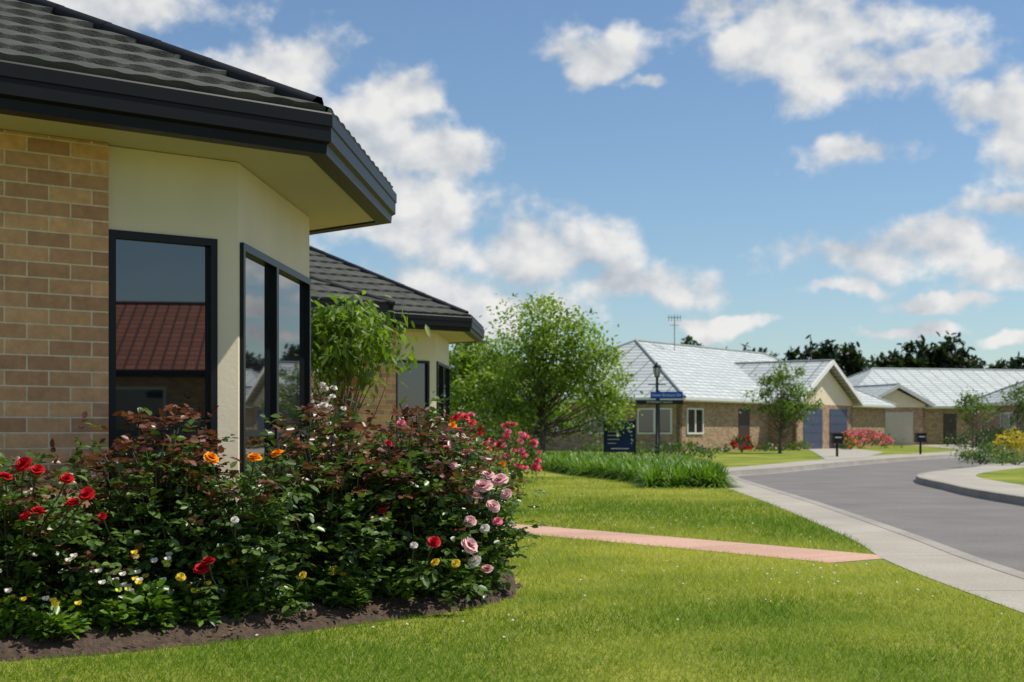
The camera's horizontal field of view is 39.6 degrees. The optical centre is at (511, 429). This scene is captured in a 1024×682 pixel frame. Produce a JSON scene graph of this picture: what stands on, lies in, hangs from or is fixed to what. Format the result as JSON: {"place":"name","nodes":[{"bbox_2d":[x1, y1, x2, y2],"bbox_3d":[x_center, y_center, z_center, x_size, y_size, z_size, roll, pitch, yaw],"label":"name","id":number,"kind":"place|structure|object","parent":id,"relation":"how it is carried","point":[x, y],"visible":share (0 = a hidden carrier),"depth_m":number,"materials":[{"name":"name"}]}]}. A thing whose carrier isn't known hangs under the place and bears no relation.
{"place":"outdoors","nodes":[
{"label":"outdoors","id":0,"kind":"place"},
{"bbox_2d":[17,0,323,107],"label":"ridge caps","id":1,"kind":"object","parent":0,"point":[233,72],"visible":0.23,"depth_m":8.43,"materials":[{"name":"grey tile"}]},
{"bbox_2d":[0,0,392,187],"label":"roof tiles","id":2,"kind":"object","parent":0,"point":[36,35],"visible":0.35,"depth_m":7.84,"materials":[{"name":"grey tile"}]},
{"bbox_2d":[311,300,393,321],"bbox_3d":[-3.727,-1.672,19.401,4.400,0.236,1.000,0,0,-38],"label":"porch gutter","id":3,"kind":"object","parent":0,"point":[384,308],"visible":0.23,"depth_m":20.09,"materials":[{"name":"black metal"}]},
{"bbox_2d":[309,250,482,327],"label":"roof tiles","id":4,"kind":"object","parent":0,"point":[322,266],"visible":0.12,"depth_m":22.62,"materials":[{"name":"grey tile"}]},
{"bbox_2d":[0,444,1023,681],"bbox_3d":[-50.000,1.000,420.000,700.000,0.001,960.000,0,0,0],"label":"lawn","id":5,"kind":"structure","parent":0,"point":[734,458],"depth_m":7.34,"materials":[{"name":"green plant"}]},
{"bbox_2d":[0,129,108,592],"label":"brick walls","id":6,"kind":"structure","parent":5,"relation":"on","point":[54,287],"depth_m":7.56,"materials":[{"name":"beige brick"}]},
{"bbox_2d":[0,114,373,230],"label":"soffit","id":7,"kind":"structure","parent":6,"relation":"on","point":[314,192],"depth_m":8.29,"materials":[{"name":"paint"}]},
{"bbox_2d":[0,60,396,234],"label":"gutter","id":8,"kind":"object","parent":6,"relation":"on","point":[327,144],"visible":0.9,"depth_m":7.51,"materials":[{"name":"black metal"}]},
{"bbox_2d":[109,146,308,589],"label":"bay walls","id":9,"kind":"structure","parent":5,"relation":"on","point":[229,206],"depth_m":8.24,"materials":[{"name":"beige paint"}]},
{"bbox_2d":[109,229,310,537],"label":"windows","id":10,"kind":"structure","parent":9,"relation":"attached to","point":[163,320],"depth_m":8.16,"materials":[{"name":"black glass"}]},
{"bbox_2d":[0,557,523,661],"bbox_3d":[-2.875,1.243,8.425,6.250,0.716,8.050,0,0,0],"label":"flower bed soil","id":11,"kind":"structure","parent":5,"relation":"on","point":[87,642],"depth_m":6.84,"materials":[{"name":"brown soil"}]},
{"bbox_2d":[0,505,18,553],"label":"rose bush","id":12,"kind":"object","parent":11,"relation":"on","point":[10,507],"visible":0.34,"depth_m":6.43,"materials":[{"name":"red plant"}]},
{"bbox_2d":[0,450,120,614],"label":"rose bush","id":13,"kind":"object","parent":11,"relation":"on","point":[21,531],"visible":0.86,"depth_m":6.57,"materials":[{"name":"green plant"}]},
{"bbox_2d":[11,489,142,605],"bbox_3d":[-2.115,0.624,6.864,0.712,0.703,0.730,0,0,0],"label":"rose bush","id":14,"kind":"object","parent":11,"relation":"on","point":[64,577],"visible":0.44,"depth_m":6.70,"materials":[{"name":"green plant"}]},
{"bbox_2d":[43,403,264,595],"bbox_3d":[-1.810,0.420,7.165,1.137,1.110,1.077,0,0,-24],"label":"rose bush","id":15,"kind":"object","parent":11,"relation":"on","point":[152,514],"visible":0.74,"depth_m":6.99,"materials":[{"name":"green plant"}]},
{"bbox_2d":[168,441,324,622],"bbox_3d":[-1.407,0.533,7.177,0.912,0.953,1.043,0,0,0],"label":"orange rose bush","id":16,"kind":"object","parent":11,"relation":"on","point":[259,552],"visible":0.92,"depth_m":7.03,"materials":[{"name":"green plant"}]},
{"bbox_2d":[0,531,511,641],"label":"bedding plants","id":17,"kind":"object","parent":11,"relation":"on","point":[133,607],"visible":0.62,"depth_m":6.73,"materials":[{"name":"green plant"}]},
{"bbox_2d":[220,377,427,601],"bbox_3d":[-1.026,0.384,7.687,1.127,1.340,1.157,0,0,0],"label":"rose bush","id":18,"kind":"object","parent":11,"relation":"on","point":[327,505],"visible":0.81,"depth_m":7.56,"materials":[{"name":"green plant"}]},
{"bbox_2d":[311,402,481,507],"bbox_3d":[-0.737,0.404,9.384,1.067,1.170,1.147,0,0,-25],"label":"rose bush","id":19,"kind":"object","parent":11,"relation":"on","point":[400,422],"visible":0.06,"depth_m":9.25,"materials":[{"name":"green plant"}]},
{"bbox_2d":[310,395,500,610],"bbox_3d":[-0.628,0.389,8.103,1.131,1.174,1.284,0,0,0],"label":"rose bush","id":20,"kind":"object","parent":11,"relation":"on","point":[419,522],"visible":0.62,"depth_m":7.87,"materials":[{"name":"green plant"}]},
{"bbox_2d":[393,396,516,527],"bbox_3d":[-0.522,0.360,10.965,1.149,1.230,1.304,0,0,0],"label":"rose bush","id":21,"kind":"object","parent":11,"relation":"on","point":[465,417],"visible":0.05,"depth_m":10.57,"materials":[{"name":"green plant"}]},
{"bbox_2d":[404,424,547,601],"bbox_3d":[-0.286,0.490,8.482,0.891,1.057,1.143,0,0,-42],"label":"pink rose bush","id":22,"kind":"object","parent":11,"relation":"on","point":[487,535],"visible":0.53,"depth_m":8.23,"materials":[{"name":"green plant"}]},
{"bbox_2d":[480,416,546,480],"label":"pink rose bush","id":23,"kind":"object","parent":11,"relation":"on","point":[523,451],"visible":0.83,"depth_m":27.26,"materials":[{"name":"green plant"}]},
{"bbox_2d":[311,319,343,489],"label":"porch walls","id":24,"kind":"structure","parent":5,"relation":"on","point":[312,383],"depth_m":20.19,"materials":[{"name":"beige paint"}]},
{"bbox_2d":[311,350,357,490],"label":"white rose bush","id":25,"kind":"object","parent":5,"relation":"on","point":[324,387],"visible":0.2,"depth_m":13.81,"materials":[{"name":"green plant"}]},
{"bbox_2d":[345,329,395,459],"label":"brick walls","id":26,"kind":"structure","parent":5,"relation":"on","point":[383,415],"depth_m":22.07,"materials":[{"name":"brown brick"}]},
{"bbox_2d":[383,328,473,342],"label":"soffit","id":27,"kind":"structure","parent":26,"relation":"on","point":[452,336],"depth_m":23.60,"materials":[{"name":"paint"}]},
{"bbox_2d":[311,312,484,343],"bbox_3d":[-5.865,-1.676,24.089,9.806,0.248,9.016,0,0,-39],"label":"gutter","id":28,"kind":"object","parent":27,"relation":"on","point":[472,328],"visible":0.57,"depth_m":22.18,"materials":[{"name":"black metal"}]},
{"bbox_2d":[311,279,387,303],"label":"porch roof tiles","id":29,"kind":"object","parent":28,"relation":"on","point":[322,290],"visible":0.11,"depth_m":20.17,"materials":[{"name":"grey tile"}]},
{"bbox_2d":[309,245,468,316],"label":"ridge caps","id":30,"kind":"object","parent":28,"relation":"on","point":[391,303],"visible":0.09,"depth_m":22.83,"materials":[{"name":"grey tile"}]},
{"bbox_2d":[311,290,430,451],"bbox_3d":[-1.862,-0.195,15.168,1.889,2.590,1.723,0,0,-24],"label":"deciduous tree","id":31,"kind":"object","parent":5,"relation":"on","point":[355,328],"visible":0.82,"depth_m":14.97,"materials":[{"name":"green plant"}]},
{"bbox_2d":[396,331,448,426],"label":"bay walls","id":32,"kind":"structure","parent":5,"relation":"on","point":[433,348],"depth_m":22.74,"materials":[{"name":"beige paint"}]},
{"bbox_2d":[396,360,449,467],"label":"windows","id":33,"kind":"structure","parent":32,"relation":"attached to","point":[415,390],"depth_m":22.65,"materials":[{"name":"black glass"}]},
{"bbox_2d":[256,579,632,636],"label":"fallen petals","id":34,"kind":"object","parent":5,"relation":"on","point":[491,613],"visible":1,"depth_m":7.51,"materials":[{"name":"plant"}]},
{"bbox_2d":[399,391,492,473],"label":"rose bush","id":35,"kind":"object","parent":5,"relation":"on","point":[456,417],"visible":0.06,"depth_m":19.56,"materials":[{"name":"green plant"}]},
{"bbox_2d":[450,398,533,483],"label":"rose bush","id":36,"kind":"object","parent":5,"relation":"on","point":[502,462],"visible":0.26,"depth_m":25.85,"materials":[{"name":"green plant"}]},
{"bbox_2d":[449,327,536,444],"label":"deciduous tree","id":37,"kind":"object","parent":5,"relation":"on","point":[463,356],"visible":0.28,"depth_m":44.28,"materials":[{"name":"green plant"}]},
{"bbox_2d":[462,378,597,453],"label":"shrub","id":38,"kind":"object","parent":5,"relation":"on","point":[551,429],"visible":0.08,"depth_m":51.27,"materials":[{"name":"green plant"}]},
{"bbox_2d":[450,289,642,451],"bbox_3d":[0.656,-1.476,39.893,6.056,5.153,4.651,0,0,15],"label":"deciduous tree","id":39,"kind":"object","parent":5,"relation":"on","point":[545,375],"visible":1,"depth_m":39.21,"materials":[{"name":"green plant"}]},
{"bbox_2d":[567,440,661,455],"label":"hedge","id":40,"kind":"object","parent":5,"relation":"on","point":[598,449],"visible":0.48,"depth_m":49.95,"materials":[{"name":"green plant"}]},
{"bbox_2d":[603,419,635,456],"bbox_3d":[3.030,0.380,40.000,0.910,1.340,0.060,0,0,0],"label":"notice board","id":41,"kind":"object","parent":5,"relation":"on","point":[622,442],"visible":0.7,"depth_m":39.98,"materials":[{"name":"blue paint"}]},
{"bbox_2d":[525,448,746,487],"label":"strap leaf hedge","id":42,"kind":"object","parent":5,"relation":"on","point":[657,470],"visible":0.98,"depth_m":27.24,"materials":[{"name":"green plant"}]},
{"bbox_2d":[648,362,665,453],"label":"street lamp","id":43,"kind":"object","parent":5,"relation":"on","point":[657,368],"visible":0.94,"depth_m":54.95,"materials":[{"name":"black metal"}]},
{"bbox_2d":[635,391,682,453],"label":"street sign","id":44,"kind":"object","parent":5,"relation":"on","point":[658,395],"visible":1,"depth_m":54.62,"materials":[{"name":"blue metal"}]},
{"bbox_2d":[637,439,721,458],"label":"hedge","id":45,"kind":"object","parent":5,"relation":"on","point":[704,451],"visible":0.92,"depth_m":48.46,"materials":[{"name":"green plant"}]},
{"bbox_2d":[489,401,884,451],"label":"walls","id":46,"kind":"structure","parent":5,"relation":"on","point":[721,424],"depth_m":68.54,"materials":[{"name":"brick"}]},
{"bbox_2d":[519,371,851,449],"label":"windows and doors","id":47,"kind":"structure","parent":46,"relation":"attached to","point":[831,389],"depth_m":72.67,"materials":[{"name":"white paint"}]},
{"bbox_2d":[507,360,895,408],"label":"fascia","id":48,"kind":"structure","parent":46,"relation":"on","point":[833,363],"depth_m":72.38,"materials":[{"name":"white paint"}]},
{"bbox_2d":[532,342,892,404],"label":"roof","id":49,"kind":"structure","parent":48,"relation":"on","point":[696,372],"depth_m":71.99,"materials":[{"name":"metal"}]},
{"bbox_2d":[668,315,680,349],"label":"tv antenna","id":50,"kind":"object","parent":49,"relation":"on","point":[674,317],"visible":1,"depth_m":73.48,"materials":[{"name":"silver metal"}]},
{"bbox_2d":[583,339,896,405],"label":"ridge caps","id":51,"kind":"object","parent":49,"relation":"attached to","point":[676,387],"visible":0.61,"depth_m":75.59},
{"bbox_2d":[373,494,1001,627],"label":"clover flowers","id":52,"kind":"object","parent":5,"relation":"on","point":[708,567],"visible":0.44,"depth_m":9.85,"materials":[{"name":"white plant"}]},
{"bbox_2d":[714,443,733,451],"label":"flowering shrub","id":53,"kind":"object","parent":5,"relation":"on","point":[725,446],"visible":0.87,"depth_m":63.24,"materials":[{"name":"green plant"}]},
{"bbox_2d":[450,330,1023,389],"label":"distant trees","id":54,"kind":"object","parent":5,"relation":"on","point":[850,360],"visible":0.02,"depth_m":150.88,"materials":[{"name":"green plant"}]},
{"bbox_2d":[730,432,754,452],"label":"flowering shrub","id":55,"kind":"object","parent":5,"relation":"on","point":[747,438],"visible":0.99,"depth_m":62.40,"materials":[{"name":"red plant"}]},
{"bbox_2d":[754,442,776,450],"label":"flowering shrub","id":56,"kind":"object","parent":5,"relation":"on","point":[763,446],"visible":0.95,"depth_m":66.27,"materials":[{"name":"green plant"}]},
{"bbox_2d":[736,360,823,452],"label":"deciduous tree","id":57,"kind":"object","parent":5,"relation":"on","point":[783,416],"visible":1,"depth_m":59.70,"materials":[{"name":"green plant"}]},
{"bbox_2d":[771,441,795,450],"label":"flowering shrub","id":58,"kind":"object","parent":5,"relation":"on","point":[790,446],"visible":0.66,"depth_m":67.51,"materials":[{"name":"green plant"}]},
{"bbox_2d":[784,437,813,450],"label":"hedge","id":59,"kind":"object","parent":5,"relation":"on","point":[801,445],"visible":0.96,"depth_m":68.10,"materials":[{"name":"green plant"}]},
{"bbox_2d":[830,433,843,456],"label":"letterbox","id":60,"kind":"object","parent":5,"relation":"on","point":[836,438],"visible":0.94,"depth_m":52.30,"materials":[{"name":"black metal"}]},
{"bbox_2d":[835,436,861,449],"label":"flowering shrub","id":61,"kind":"object","parent":5,"relation":"on","point":[844,444],"visible":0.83,"depth_m":71.49,"materials":[{"name":"orange plant"}]},
{"bbox_2d":[833,428,904,447],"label":"flowering shrub","id":62,"kind":"object","parent":5,"relation":"on","point":[870,434],"visible":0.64,"depth_m":75.35,"materials":[{"name":"pink plant"}]},
{"bbox_2d":[914,433,926,453],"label":"letterbox","id":63,"kind":"object","parent":5,"relation":"on","point":[920,438],"visible":0.94,"depth_m":57.60,"materials":[{"name":"black metal"}]},
{"bbox_2d":[885,407,974,444],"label":"walls","id":64,"kind":"structure","parent":5,"relation":"on","point":[929,422],"depth_m":97.34,"materials":[{"name":"brick"}]},
{"bbox_2d":[881,389,955,444],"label":"windows and doors","id":65,"kind":"structure","parent":64,"relation":"attached to","point":[899,426],"depth_m":92.25,"materials":[{"name":"white paint"}]},
{"bbox_2d":[877,384,964,408],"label":"fascia","id":66,"kind":"structure","parent":64,"relation":"on","point":[930,405],"depth_m":92.01,"materials":[{"name":"white paint"}]},
{"bbox_2d":[847,369,1023,405],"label":"roof","id":67,"kind":"structure","parent":66,"relation":"on","point":[941,387],"depth_m":100.86,"materials":[{"name":"metal"}]},
{"bbox_2d":[846,368,1023,387],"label":"ridge caps","id":68,"kind":"object","parent":67,"relation":"attached to","point":[865,376],"visible":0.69,"depth_m":102.47,"materials":[{"name":"grey metal"}]},
{"bbox_2d":[929,426,1016,446],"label":"hedge","id":69,"kind":"object","parent":5,"relation":"on","point":[962,439],"visible":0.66,"depth_m":81.58,"materials":[{"name":"green plant"}]},
{"bbox_2d":[950,387,1001,447],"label":"deciduous tree","id":70,"kind":"object","parent":5,"relation":"on","point":[965,400],"visible":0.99,"depth_m":74.92,"materials":[{"name":"green plant"}]},
{"bbox_2d":[975,405,1023,446],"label":"walls","id":71,"kind":"structure","parent":5,"relation":"on","point":[994,422],"depth_m":83.45,"materials":[{"name":"brick"}]},
{"bbox_2d":[967,402,1018,406],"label":"fascia","id":72,"kind":"structure","parent":71,"relation":"on","point":[994,404],"depth_m":82.01,"materials":[{"name":"white paint"}]},
{"bbox_2d":[967,382,1023,403],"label":"roof","id":73,"kind":"structure","parent":72,"relation":"on","point":[995,398],"depth_m":83.43,"materials":[{"name":"metal"}]},
{"bbox_2d":[963,380,1023,402],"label":"ridge caps","id":74,"kind":"object","parent":73,"relation":"attached to","point":[1000,389],"visible":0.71,"depth_m":84.59,"materials":[{"name":"grey metal"}]},
{"bbox_2d":[1000,412,1018,431],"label":"windows and doors","id":75,"kind":"structure","parent":71,"relation":"attached to","point":[1007,415],"depth_m":81.75,"materials":[{"name":"white paint"}]},
{"bbox_2d":[990,381,1023,436],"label":"deciduous tree","id":76,"kind":"object","parent":5,"relation":"on","point":[1015,397],"visible":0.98,"depth_m":69.76,"materials":[{"name":"green plant"}]},
{"bbox_2d":[48,0,1023,370],"label":"sky","id":77,"kind":"structure","parent":0,"point":[772,175],"materials":[{"name":"blue"}]},
{"bbox_2d":[501,524,882,562],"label":"garden path","id":78,"kind":"structure","parent":0,"point":[827,556],"depth_m":12.25,"materials":[{"name":"pink concrete"}]},
{"bbox_2d":[809,448,882,459],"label":"driveway","id":79,"kind":"structure","parent":0,"point":[830,453],"depth_m":59.16,"materials":[{"name":"concrete"}]},
{"bbox_2d":[723,451,1023,612],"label":"pavement","id":80,"kind":"structure","parent":0,"point":[1001,588],"depth_m":11.73,"materials":[{"name":"concrete"}]},
{"bbox_2d":[738,455,1023,571],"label":"road","id":81,"kind":"structure","parent":0,"point":[893,494],"depth_m":21.60,"materials":[{"name":"grey asphalt"}]},
{"bbox_2d":[725,453,1023,578],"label":"kerb","id":82,"kind":"structure","parent":81,"relation":"on","point":[959,553],"depth_m":21.09,"materials":[{"name":"concrete"}]},
{"bbox_2d":[914,463,1023,505],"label":"kerb","id":83,"kind":"structure","parent":81,"relation":"on","point":[1007,498],"depth_m":24.15,"materials":[{"name":"concrete"}]},
{"bbox_2d":[951,439,1002,464],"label":"green shrub","id":84,"kind":"object","parent":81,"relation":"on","point":[973,455],"visible":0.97,"depth_m":41.98,"materials":[{"name":"green plant"}]},
{"bbox_2d":[950,424,1023,460],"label":"shrub","id":85,"kind":"object","parent":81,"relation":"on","point":[988,439],"visible":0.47,"depth_m":48.70,"materials":[{"name":"green plant"}]},
{"bbox_2d":[986,426,1023,461],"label":"golden shrub","id":86,"kind":"object","parent":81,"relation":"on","point":[1019,444],"visible":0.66,"depth_m":44.38,"materials":[{"name":"yellow plant"}]},
{"bbox_2d":[913,445,1005,450],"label":"driveway","id":87,"kind":"structure","parent":0,"point":[953,446],"depth_m":83.88,"materials":[{"name":"concrete"}]},
{"bbox_2d":[916,468,1023,497],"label":"lawn","id":88,"kind":"structure","parent":0,"point":[1015,476],"depth_m":30.42,"materials":[{"name":"green plant"}]},
{"bbox_2d":[979,441,1023,463],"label":"green shrub","id":89,"kind":"object","parent":88,"relation":"on","point":[1014,452],"visible":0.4,"depth_m":43.14,"materials":[{"name":"green plant"}]},
{"bbox_2d":[987,449,1023,464],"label":"green shrub","id":90,"kind":"object","parent":88,"relation":"on","point":[1018,458],"visible":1,"depth_m":39.96,"materials":[{"name":"green plant"}]},
{"bbox_2d":[924,463,1023,494],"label":"pavement","id":91,"kind":"structure","parent":0,"point":[968,477],"depth_m":29.05,"materials":[{"name":"concrete"}]}
]}

